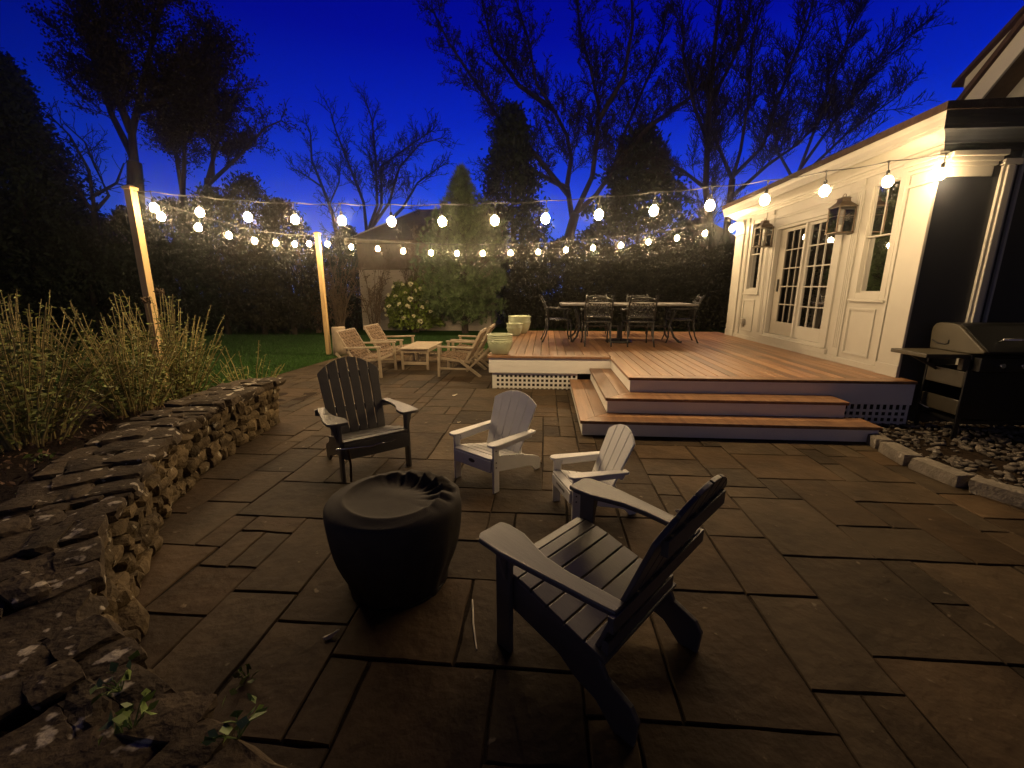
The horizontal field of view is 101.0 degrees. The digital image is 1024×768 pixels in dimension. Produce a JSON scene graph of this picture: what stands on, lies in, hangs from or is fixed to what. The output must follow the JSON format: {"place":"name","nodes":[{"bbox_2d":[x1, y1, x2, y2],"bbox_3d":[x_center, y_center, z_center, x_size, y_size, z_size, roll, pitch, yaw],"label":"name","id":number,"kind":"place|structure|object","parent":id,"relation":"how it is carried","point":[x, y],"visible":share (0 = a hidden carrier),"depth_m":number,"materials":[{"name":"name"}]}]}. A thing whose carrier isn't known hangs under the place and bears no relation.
{"place":"outdoors","nodes":[
{"label":"outdoors","id":0,"kind":"place"},
{"bbox_2d":[0,391,317,502],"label":"planting bed ground","id":1,"kind":"structure","parent":0,"point":[15,470],"depth_m":3.43,"materials":[{"name":"soil"}]},
{"bbox_2d":[22,449,55,462],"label":"seedling","id":2,"kind":"object","parent":1,"relation":"on","point":[39,451],"visible":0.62,"depth_m":3.15,"materials":[{"name":"green plant"}]},
{"bbox_2d":[0,289,116,422],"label":"stalk plant","id":3,"kind":"object","parent":1,"relation":"on","point":[47,338],"visible":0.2,"depth_m":4.40,"materials":[{"name":"green plant"}]},
{"bbox_2d":[0,290,139,452],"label":"stalk plant","id":4,"kind":"object","parent":1,"relation":"on","point":[20,409],"visible":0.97,"depth_m":3.46,"materials":[{"name":"green plant"}]},
{"bbox_2d":[0,405,164,503],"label":"leaf litter","id":5,"kind":"object","parent":1,"relation":"on","point":[9,483],"visible":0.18,"depth_m":3.38,"materials":[{"name":"brown plant"}]},
{"bbox_2d":[21,292,205,418],"bbox_3d":[-3.967,-0.270,4.212,1.394,1.260,1.340,1,13,4],"label":"stalk plant","id":6,"kind":"object","parent":1,"relation":"on","point":[128,392],"visible":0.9,"depth_m":4.25,"materials":[{"name":"green plant"}]},
{"bbox_2d":[121,185,169,392],"bbox_3d":[-4.948,-1.143,5.763,0.129,2.915,0.129,2,13,4],"label":"wooden post","id":7,"kind":"object","parent":1,"relation":"in","point":[138,236],"visible":0.79,"depth_m":5.61,"materials":[{"name":"brown wood"}]},
{"bbox_2d":[137,193,311,246],"bbox_3d":[-4.752,-2.792,7.709,0.103,0.435,4.462,1,13,5],"label":"light string","id":8,"kind":"object","parent":7,"relation":"hanging from","point":[162,217],"visible":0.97,"depth_m":7.12,"materials":[{"name":"white glass"}]},
{"bbox_2d":[133,150,955,225],"bbox_3d":[-0.194,-2.198,4.938,9.511,0.645,0.107,1,13,7],"label":"light string","id":9,"kind":"object","parent":7,"relation":"hanging from","point":[939,174],"visible":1,"depth_m":4.82,"materials":[{"name":"white glass"}]},
{"bbox_2d":[141,287,167,385],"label":"seed head plant","id":10,"kind":"object","parent":1,"relation":"on","point":[146,300],"visible":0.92,"depth_m":5.37,"materials":[{"name":"brown plant"}]},
{"bbox_2d":[85,290,234,406],"bbox_3d":[-4.195,-0.373,5.119,1.477,1.497,1.326,8,15,31],"label":"stalk plant","id":11,"kind":"object","parent":1,"relation":"on","point":[180,389],"visible":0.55,"depth_m":5.14,"materials":[{"name":"green plant"}]},
{"bbox_2d":[202,341,284,383],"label":"stalk plant","id":12,"kind":"object","parent":1,"relation":"on","point":[248,371],"visible":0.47,"depth_m":5.65,"materials":[{"name":"green plant"}]},
{"bbox_2d":[2,296,724,395],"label":"lawn","id":13,"kind":"structure","parent":0,"point":[438,333],"depth_m":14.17,"materials":[{"name":"green plant"}]},
{"bbox_2d":[0,259,41,324],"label":"evergreen tree","id":14,"kind":"object","parent":13,"relation":"on","point":[12,291],"visible":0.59,"depth_m":13.01,"materials":[{"name":"green plant"}]},
{"bbox_2d":[0,53,121,335],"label":"evergreen tree","id":15,"kind":"object","parent":13,"relation":"on","point":[17,120],"visible":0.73,"depth_m":13.49,"materials":[{"name":"green plant"}]},
{"bbox_2d":[0,47,130,325],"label":"evergreen tree","id":16,"kind":"object","parent":13,"relation":"on","point":[67,148],"visible":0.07,"depth_m":15.66,"materials":[{"name":"green plant"}]},
{"bbox_2d":[26,223,141,335],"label":"evergreen tree","id":17,"kind":"object","parent":13,"relation":"on","point":[74,235],"visible":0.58,"depth_m":13.69,"materials":[{"name":"green plant"}]},
{"bbox_2d":[0,196,169,327],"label":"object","id":18,"kind":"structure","parent":13,"relation":"on","point":[60,255],"depth_m":18.89,"materials":[{"name":"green plant"}]},
{"bbox_2d":[24,96,150,334],"bbox_3d":[-14.164,-5.443,14.239,3.654,7.709,1.816,1,13,4],"label":"bare tree","id":19,"kind":"object","parent":13,"relation":"on","point":[94,209],"visible":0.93,"depth_m":13.96,"materials":[{"name":"brown plant"}]},
{"bbox_2d":[85,204,181,334],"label":"evergreen tree","id":20,"kind":"object","parent":13,"relation":"on","point":[119,218],"visible":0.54,"depth_m":13.80,"materials":[{"name":"green plant"}]},
{"bbox_2d":[21,0,259,331],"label":"bare tree","id":21,"kind":"object","parent":13,"relation":"on","point":[111,74],"visible":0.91,"depth_m":13.66,"materials":[{"name":"brown plant"}]},
{"bbox_2d":[118,196,220,334],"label":"evergreen tree","id":22,"kind":"object","parent":13,"relation":"on","point":[169,211],"visible":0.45,"depth_m":14.02,"materials":[{"name":"green plant"}]},
{"bbox_2d":[1,233,362,329],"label":"tall hedge","id":23,"kind":"object","parent":13,"relation":"on","point":[354,299],"visible":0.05,"depth_m":16.55,"materials":[{"name":"green plant"}]},
{"bbox_2d":[131,0,243,330],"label":"bare tree","id":24,"kind":"object","parent":13,"relation":"on","point":[173,117],"visible":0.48,"depth_m":14.46,"materials":[{"name":"brown plant"}]},
{"bbox_2d":[157,181,258,334],"bbox_3d":[-10.184,-4.180,14.602,3.124,5.067,2.898,1,13,4],"label":"evergreen tree","id":25,"kind":"object","parent":13,"relation":"on","point":[207,207],"visible":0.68,"depth_m":13.89,"materials":[{"name":"green plant"}]},
{"bbox_2d":[135,49,305,331],"bbox_3d":[-9.301,-6.580,15.170,4.782,9.499,3.627,1,13,4],"label":"bare tree","id":26,"kind":"object","parent":13,"relation":"on","point":[216,131],"visible":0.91,"depth_m":14.21,"materials":[{"name":"brown plant"}]},
{"bbox_2d":[204,169,302,334],"bbox_3d":[-8.801,-4.368,14.513,2.940,5.470,2.761,-8,15,-30],"label":"evergreen tree","id":27,"kind":"object","parent":13,"relation":"on","point":[239,185],"visible":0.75,"depth_m":13.88,"materials":[{"name":"green plant"}]},
{"bbox_2d":[240,195,328,334],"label":"evergreen tree","id":28,"kind":"object","parent":13,"relation":"on","point":[285,210],"visible":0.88,"depth_m":14.21,"materials":[{"name":"green plant"}]},
{"bbox_2d":[272,233,338,332],"bbox_3d":[-7.305,-3.559,15.404,1.538,3.494,2.146,7,14,28],"label":"bare shrub","id":29,"kind":"object","parent":13,"relation":"on","point":[318,318],"visible":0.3,"depth_m":15.52,"materials":[{"name":"brown plant"}]},
{"bbox_2d":[282,110,350,319],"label":"bare tree","id":30,"kind":"object","parent":13,"relation":"on","point":[327,199],"visible":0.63,"depth_m":19.98,"materials":[{"name":"brown plant"}]},
{"bbox_2d":[313,232,330,354],"bbox_3d":[-4.557,-2.140,10.185,0.129,2.915,0.129,1,13,4],"label":"wooden post","id":31,"kind":"object","parent":13,"relation":"on","point":[322,290],"visible":0.89,"depth_m":10.14,"materials":[{"name":"brown wood"}]},
{"bbox_2d":[319,219,733,255],"bbox_3d":[0.182,-3.291,9.555,9.431,0.735,0.107,1,13,4],"label":"light string","id":32,"kind":"object","parent":31,"relation":"hanging from","point":[648,241],"visible":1,"depth_m":9.54,"materials":[{"name":"white glass"}]},
{"bbox_2d":[331,326,347,355],"bbox_3d":[-4.194,-1.048,10.253,0.343,0.684,0.344,1,13,4],"label":"planter","id":33,"kind":"object","parent":13,"relation":"on","point":[338,346],"visible":0.77,"depth_m":10.13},
{"bbox_2d":[315,254,366,326],"bbox_3d":[-5.851,-3.056,14.774,1.669,2.975,1.551,-5,14,-20],"label":"bare shrub","id":34,"kind":"object","parent":13,"relation":"on","point":[337,309],"visible":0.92,"depth_m":14.79,"materials":[{"name":"brown plant"}]},
{"bbox_2d":[324,224,362,327],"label":"evergreen tree","id":35,"kind":"object","parent":13,"relation":"on","point":[345,230],"visible":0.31,"depth_m":16.54,"materials":[{"name":"green plant"}]},
{"bbox_2d":[340,239,394,324],"bbox_3d":[-5.058,-3.464,15.359,1.585,3.433,1.756,1,13,4],"label":"bare shrub","id":36,"kind":"object","parent":13,"relation":"on","point":[379,298],"visible":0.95,"depth_m":15.38,"materials":[{"name":"brown plant"}]},
{"bbox_2d":[314,76,461,230],"bbox_3d":[-5.596,-8.377,20.056,6.774,10.842,2.866,1,13,4],"label":"bare tree","id":37,"kind":"object","parent":13,"relation":"on","point":[379,177],"visible":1,"depth_m":19.61,"materials":[{"name":"brown plant"}]},
{"bbox_2d":[383,273,445,331],"bbox_3d":[-3.721,-3.006,15.720,2.382,2.202,2.423,1,13,4],"label":"flowering shrub","id":38,"kind":"object","parent":13,"relation":"on","point":[401,290],"visible":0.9,"depth_m":15.17,"materials":[{"name":"green plant"}]},
{"bbox_2d":[395,220,439,331],"bbox_3d":[-3.397,-3.892,15.697,1.818,4.069,1.695,-5,14,-21],"label":"bare shrub","id":39,"kind":"object","parent":13,"relation":"on","point":[409,280],"visible":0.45,"depth_m":15.29,"materials":[{"name":"brown plant"}]},
{"bbox_2d":[344,209,510,330],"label":"garden shed","id":40,"kind":"structure","parent":13,"relation":"on","point":[383,232],"depth_m":16.29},
{"bbox_2d":[408,161,515,332],"bbox_3d":[-1.741,-4.664,14.807,3.881,5.900,3.898,1,13,4],"label":"pine tree","id":41,"kind":"object","parent":13,"relation":"on","point":[464,225],"visible":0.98,"depth_m":14.34,"materials":[{"name":"green plant"}]},
{"bbox_2d":[475,98,556,326],"bbox_3d":[0.051,-6.992,18.031,4.585,9.019,4.121,1,13,4],"label":"conifer tree","id":42,"kind":"object","parent":13,"relation":"on","point":[510,154],"visible":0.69,"depth_m":16.99,"materials":[{"name":"green plant"}]},
{"bbox_2d":[412,0,753,323],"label":"bare tree","id":43,"kind":"object","parent":13,"relation":"on","point":[598,112],"visible":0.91,"depth_m":17.48,"materials":[{"name":"brown plant"}]},
{"bbox_2d":[502,230,735,330],"bbox_3d":[4.722,-4.018,16.523,10.616,3.811,1.846,1,13,4],"label":"tall hedge","id":44,"kind":"object","parent":13,"relation":"on","point":[601,258],"visible":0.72,"depth_m":16.25,"materials":[{"name":"green plant"}]},
{"bbox_2d":[557,120,704,319],"bbox_3d":[5.511,-7.192,19.438,6.868,8.788,7.344,1,13,4],"label":"evergreen tree","id":45,"kind":"object","parent":13,"relation":"on","point":[618,221],"visible":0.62,"depth_m":18.09,"materials":[{"name":"green plant"}]},
{"bbox_2d":[623,217,735,313],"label":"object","id":46,"kind":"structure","parent":13,"relation":"on","point":[720,232],"depth_m":25.48,"materials":[{"name":"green plant"}]},
{"bbox_2d":[630,0,758,325],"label":"bare tree","id":47,"kind":"object","parent":13,"relation":"on","point":[703,212],"visible":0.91,"depth_m":16.40,"materials":[{"name":"brown plant"}]},
{"bbox_2d":[673,0,850,326],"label":"bare tree","id":48,"kind":"object","parent":13,"relation":"on","point":[747,94],"visible":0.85,"depth_m":16.04,"materials":[{"name":"brown plant"}]},
{"bbox_2d":[758,0,957,174],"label":"bare tree","id":49,"kind":"object","parent":13,"relation":"on","point":[851,97],"visible":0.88,"depth_m":15.63,"materials":[{"name":"brown plant"}]},
{"bbox_2d":[722,5,1023,421],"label":"house","id":50,"kind":"structure","parent":13,"relation":"on","point":[916,256],"depth_m":4.98,"materials":[{"name":"beige paint"}]},
{"bbox_2d":[742,212,767,294],"bbox_3d":[4.832,-2.549,8.346,0.100,1.530,0.620,1,13,4],"label":"window","id":51,"kind":"structure","parent":50,"relation":"in","point":[757,253],"depth_m":8.44,"materials":[{"name":"beige paint"}]},
{"bbox_2d":[752,218,773,247],"bbox_3d":[4.636,-2.767,7.722,0.289,0.520,0.244,1,13,4],"label":"wall lantern","id":52,"kind":"object","parent":50,"relation":"attached to","point":[767,225],"depth_m":7.71,"materials":[{"name":"brown metal"}]},
{"bbox_2d":[759,209,843,347],"bbox_3d":[4.737,-1.715,6.954,0.160,2.015,1.940,1,13,4],"label":"glazed door","id":53,"kind":"structure","parent":50,"relation":"in","point":[821,253],"depth_m":6.76,"materials":[{"name":"beige paint"}]},
{"bbox_2d":[824,194,857,234],"bbox_3d":[4.472,-2.287,5.684,0.289,0.520,0.244,1,13,4],"label":"wall lantern","id":54,"kind":"object","parent":50,"relation":"attached to","point":[847,205],"depth_m":5.68,"materials":[{"name":"brown metal"}]},
{"bbox_2d":[847,168,907,302],"bbox_3d":[4.584,-1.799,5.271,0.100,1.520,0.630,1,13,4],"label":"window","id":55,"kind":"structure","parent":50,"relation":"in","point":[887,203],"depth_m":5.30,"materials":[{"name":"beige paint"}]},
{"bbox_2d":[336,438,395,481],"bbox_3d":[-1.191,0.635,3.503,0.486,0.314,0.036,-8,15,-31],"label":"roasting fork","id":56,"kind":"object","parent":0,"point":[350,463],"visible":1,"depth_m":3.43,"materials":[{"name":"metal"}]},
{"bbox_2d":[0,0,1023,295],"label":"sky","id":57,"kind":"structure","parent":0,"point":[301,45],"materials":[{"name":"blue"}]},
{"bbox_2d":[136,350,1023,767],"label":"patio","id":58,"kind":"structure","parent":0,"point":[738,672],"depth_m":2.05,"materials":[{"name":"stone"}]},
{"bbox_2d":[0,377,303,767],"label":"stone wall","id":59,"kind":"structure","parent":58,"relation":"on","point":[81,541],"depth_m":1.71,"materials":[{"name":"stone"}]},
{"bbox_2d":[89,650,139,704],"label":"seedling","id":60,"kind":"object","parent":59,"relation":"on","point":[113,668],"visible":1,"depth_m":1.23,"materials":[{"name":"green plant"}]},
{"bbox_2d":[98,688,158,745],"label":"seedling","id":61,"kind":"object","parent":59,"relation":"on","point":[123,714],"visible":1,"depth_m":1.12,"materials":[{"name":"green plant"}]},
{"bbox_2d":[200,693,267,745],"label":"seedling","id":62,"kind":"object","parent":59,"relation":"on","point":[227,728],"visible":1,"depth_m":1.09,"materials":[{"name":"green plant"}]},
{"bbox_2d":[229,664,258,695],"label":"seedling","id":63,"kind":"object","parent":58,"relation":"on","point":[233,691],"visible":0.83,"depth_m":1.70,"materials":[{"name":"green plant"}]},
{"bbox_2d":[323,629,339,639],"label":"fallen leaf","id":64,"kind":"object","parent":58,"relation":"on","point":[328,636],"visible":1,"depth_m":1.92,"materials":[{"name":"brown plant"}]},
{"bbox_2d":[314,356,417,482],"bbox_3d":[-1.350,0.262,3.804,0.768,0.929,0.797,-9,16,-35],"label":"slatted garden chair","id":65,"kind":"object","parent":58,"relation":"on","point":[372,431],"visible":1,"depth_m":3.88,"materials":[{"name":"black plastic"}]},
{"bbox_2d":[335,328,396,377],"bbox_3d":[-2.714,-0.593,7.877,0.862,0.843,0.828,1,13,4],"label":"lounge chair","id":66,"kind":"object","parent":58,"relation":"on","point":[352,342],"visible":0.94,"depth_m":7.77,"materials":[{"name":"brown wood"}]},
{"bbox_2d":[363,323,415,365],"bbox_3d":[-2.598,-0.834,8.945,0.862,0.843,0.828,1,13,4],"label":"lounge chair","id":67,"kind":"object","parent":58,"relation":"on","point":[375,332],"visible":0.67,"depth_m":8.86,"materials":[{"name":"brown wood"}]},
{"bbox_2d":[323,469,461,611],"bbox_3d":[-0.617,0.812,2.267,0.698,0.530,0.672,1,13,4],"label":"fire pit","id":68,"kind":"object","parent":58,"relation":"on","point":[392,537],"visible":1,"depth_m":2.04,"materials":[{"name":"black fabric"}]},
{"bbox_2d":[399,341,441,369],"bbox_3d":[-1.861,-0.604,8.783,0.576,0.428,1.160,1,13,4],"label":"coffee table","id":69,"kind":"object","parent":58,"relation":"on","point":[419,347],"visible":0.93,"depth_m":8.32,"materials":[{"name":"brown wood"}]},
{"bbox_2d":[436,328,488,376],"bbox_3d":[-0.894,-0.604,7.914,0.862,0.843,0.828,1,13,4],"label":"lounge chair","id":70,"kind":"object","parent":58,"relation":"on","point":[449,356],"visible":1,"depth_m":7.62,"materials":[{"name":"brown wood"}]},
{"bbox_2d":[451,324,494,366],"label":"lounge chair","id":71,"kind":"object","parent":58,"relation":"on","point":[479,349],"visible":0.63,"depth_m":8.58,"materials":[{"name":"brown wood"}]},
{"bbox_2d":[472,599,476,649],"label":"twig","id":72,"kind":"object","parent":58,"relation":"on","point":[473,624],"visible":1,"depth_m":2.00,"materials":[{"name":"wood"}]},
{"bbox_2d":[449,390,540,493],"bbox_3d":[-0.117,0.436,3.568,0.520,0.688,0.674,10,16,39],"label":"child garden chair","id":73,"kind":"object","parent":58,"relation":"on","point":[507,425],"visible":1,"depth_m":3.54,"materials":[{"name":"white plastic"}]},
{"bbox_2d":[550,424,635,520],"bbox_3d":[0.584,0.605,2.999,0.536,0.609,0.421,-4,13,-15],"label":"child garden chair","id":74,"kind":"object","parent":58,"relation":"on","point":[611,456],"visible":0.76,"depth_m":2.97,"materials":[{"name":"white plastic"}]},
{"bbox_2d":[479,474,726,746],"bbox_3d":[0.399,0.717,1.774,0.777,0.929,0.803,12,18,44],"label":"slatted garden chair","id":75,"kind":"object","parent":58,"relation":"on","point":[631,597],"visible":1,"depth_m":1.68,"materials":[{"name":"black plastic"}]},
{"bbox_2d":[487,331,917,441],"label":"wooden deck","id":76,"kind":"structure","parent":58,"relation":"on","point":[713,381],"depth_m":4.96,"materials":[{"name":"hardwood"},{"name":"white paint"}]},
{"bbox_2d":[487,333,512,354],"bbox_3d":[-0.194,-0.645,6.779,0.424,0.315,0.424,1,13,4],"label":"planter pot","id":77,"kind":"object","parent":76,"relation":"on","point":[499,343],"visible":1,"depth_m":6.63,"materials":[{"name":"beige ceramic"}]},
{"bbox_2d":[506,323,522,335],"bbox_3d":[0.059,-1.230,9.485,0.373,0.265,0.373,1,13,4],"label":"planter pot","id":78,"kind":"object","parent":76,"relation":"on","point":[514,329],"visible":1,"depth_m":9.35,"materials":[{"name":"beige ceramic"}]},
{"bbox_2d":[508,315,530,333],"bbox_3d":[0.177,-1.405,9.950,0.549,0.400,0.549,1,13,4],"label":"planter pot","id":79,"kind":"object","parent":76,"relation":"on","point":[525,320],"visible":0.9,"depth_m":9.76,"materials":[{"name":"beige ceramic"}]},
{"bbox_2d":[538,294,572,342],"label":"dining chair","id":80,"kind":"object","parent":76,"relation":"on","point":[547,318],"visible":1,"depth_m":8.18,"materials":[{"name":"metal"}]},
{"bbox_2d":[580,295,613,346],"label":"dining chair","id":81,"kind":"object","parent":76,"relation":"on","point":[595,313],"visible":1,"depth_m":7.57,"materials":[{"name":"metal"}]},
{"bbox_2d":[586,294,611,335],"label":"dining chair","id":82,"kind":"object","parent":76,"relation":"on","point":[606,309],"visible":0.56,"depth_m":9.62,"materials":[{"name":"metal"}]},
{"bbox_2d":[605,325,631,342],"bbox_3d":[2.099,-0.992,8.285,0.510,0.323,0.507,1,13,4],"label":"umbrella base","id":83,"kind":"object","parent":76,"relation":"on","point":[616,340],"visible":0.8,"depth_m":8.21,"materials":[{"name":"metal"}]},
{"bbox_2d":[559,302,698,342],"bbox_3d":[2.245,-1.261,8.562,2.540,0.746,1.200,1,13,4],"label":"dining table","id":84,"kind":"object","parent":76,"relation":"on","point":[576,304],"visible":0.94,"depth_m":8.39,"materials":[{"name":"metal"}]},
{"bbox_2d":[620,295,658,346],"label":"dining chair","id":85,"kind":"object","parent":76,"relation":"on","point":[628,321],"visible":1,"depth_m":7.52,"materials":[{"name":"metal"}]},
{"bbox_2d":[624,294,654,335],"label":"dining chair","id":86,"kind":"object","parent":76,"relation":"on","point":[627,299],"visible":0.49,"depth_m":9.55,"materials":[{"name":"metal"}]},
{"bbox_2d":[661,295,705,342],"bbox_3d":[3.318,-1.275,8.213,0.660,0.911,0.606,2,13,10],"label":"dining chair","id":87,"kind":"object","parent":76,"relation":"on","point":[692,310],"visible":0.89,"depth_m":8.07,"materials":[{"name":"metal"}]},
{"bbox_2d":[865,432,893,448],"bbox_3d":[3.720,0.571,4.313,0.159,0.127,0.376,4,13,17],"label":"kerb stone","id":88,"kind":"object","parent":58,"relation":"on","point":[875,440],"visible":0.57,"depth_m":4.21,"materials":[{"name":"stone"}]},
{"bbox_2d":[878,442,922,465],"bbox_3d":[3.620,0.654,3.946,0.156,0.127,0.386,3,13,11],"label":"kerb stone","id":89,"kind":"object","parent":58,"relation":"on","point":[900,454],"visible":0.81,"depth_m":3.89,"materials":[{"name":"stone"}]},
{"bbox_2d":[908,457,973,487],"bbox_3d":[3.598,0.743,3.552,0.151,0.128,0.399,-1,13,-4],"label":"kerb stone","id":90,"kind":"object","parent":58,"relation":"on","point":[944,473],"visible":0.94,"depth_m":3.49,"materials":[{"name":"stone"}]},
{"bbox_2d":[968,477,1023,508],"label":"kerb stone","id":91,"kind":"object","parent":58,"relation":"on","point":[1000,492],"visible":0.98,"depth_m":3.17,"materials":[{"name":"stone"}]},
{"bbox_2d":[873,420,1023,503],"bbox_3d":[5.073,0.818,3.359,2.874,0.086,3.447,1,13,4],"label":"gravel","id":92,"kind":"structure","parent":0,"point":[961,463],"depth_m":4.29,"materials":[{"name":"grey gravel"}]},
{"bbox_2d":[891,322,1023,438],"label":"gas grill","id":93,"kind":"object","parent":92,"relation":"on","point":[985,386],"visible":0.98,"depth_m":4.35,"materials":[{"name":"metal"}]}
]}

